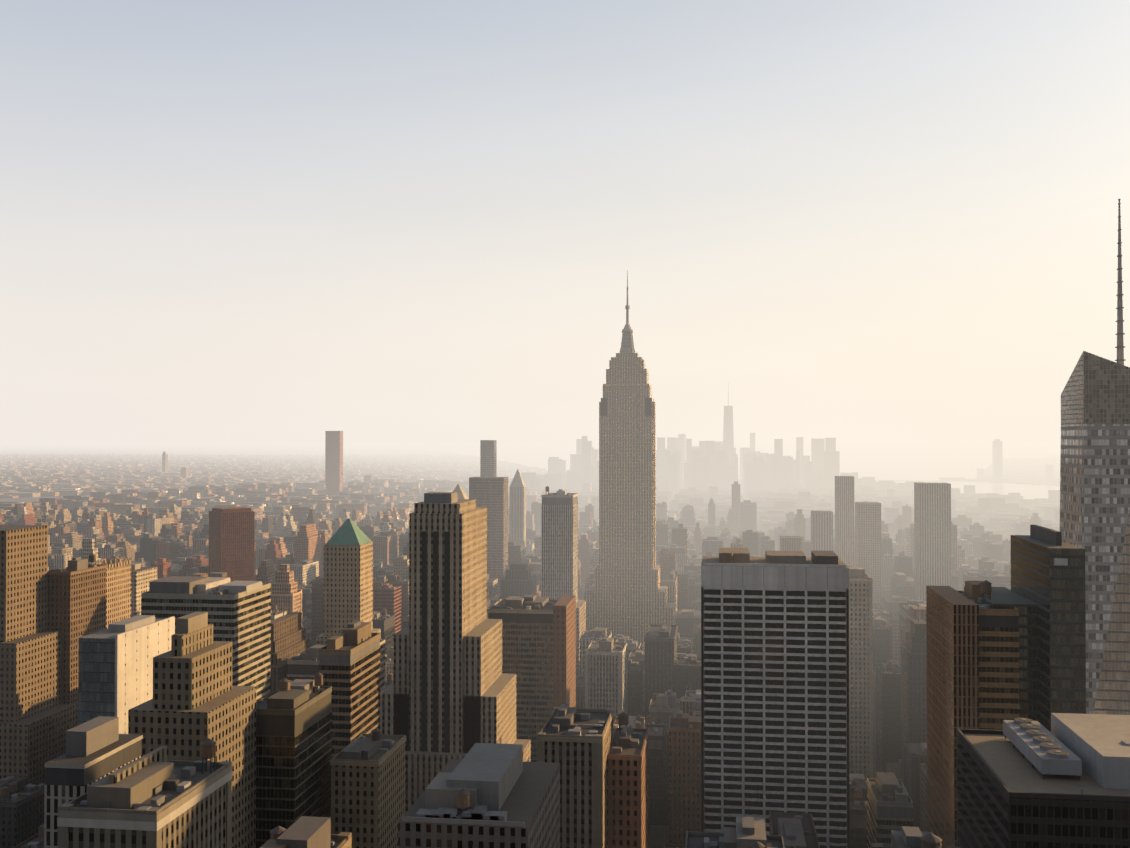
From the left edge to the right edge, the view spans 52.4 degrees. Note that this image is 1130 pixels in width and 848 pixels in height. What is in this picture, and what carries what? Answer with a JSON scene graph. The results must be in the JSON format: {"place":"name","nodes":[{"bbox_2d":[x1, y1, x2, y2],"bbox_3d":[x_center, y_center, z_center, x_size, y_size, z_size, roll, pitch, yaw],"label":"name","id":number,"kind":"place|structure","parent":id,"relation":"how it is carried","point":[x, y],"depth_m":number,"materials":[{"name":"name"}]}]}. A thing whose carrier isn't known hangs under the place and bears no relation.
{"place":"outdoors","nodes":[
{"label":"outdoors","id":0,"kind":"place"},
{"bbox_2d":[0,442,1060,531],"bbox_3d":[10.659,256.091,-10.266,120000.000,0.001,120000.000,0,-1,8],"label":"ground","id":1,"kind":"structure","parent":0,"point":[92,448],"depth_m":22832.80,"materials":[{"name":"grey"}]},
{"bbox_2d":[0,199,1129,847],"bbox_3d":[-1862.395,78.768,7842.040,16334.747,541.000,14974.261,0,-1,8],"label":"city buildings","id":2,"kind":"structure","parent":1,"relation":"on","point":[592,647],"depth_m":579.27,"materials":[{"name":"grey concrete"}]},
{"bbox_2d":[0,0,1129,442],"label":"sky","id":3,"kind":"structure","parent":0,"point":[851,221],"materials":[{"name":"white"}]},
{"bbox_2d":[180,442,1060,498],"bbox_3d":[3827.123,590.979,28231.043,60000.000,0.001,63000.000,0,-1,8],"label":"water","id":4,"kind":"structure","parent":0,"point":[906,461],"depth_m":17401.22,"materials":[{"name":"grey liquid"}]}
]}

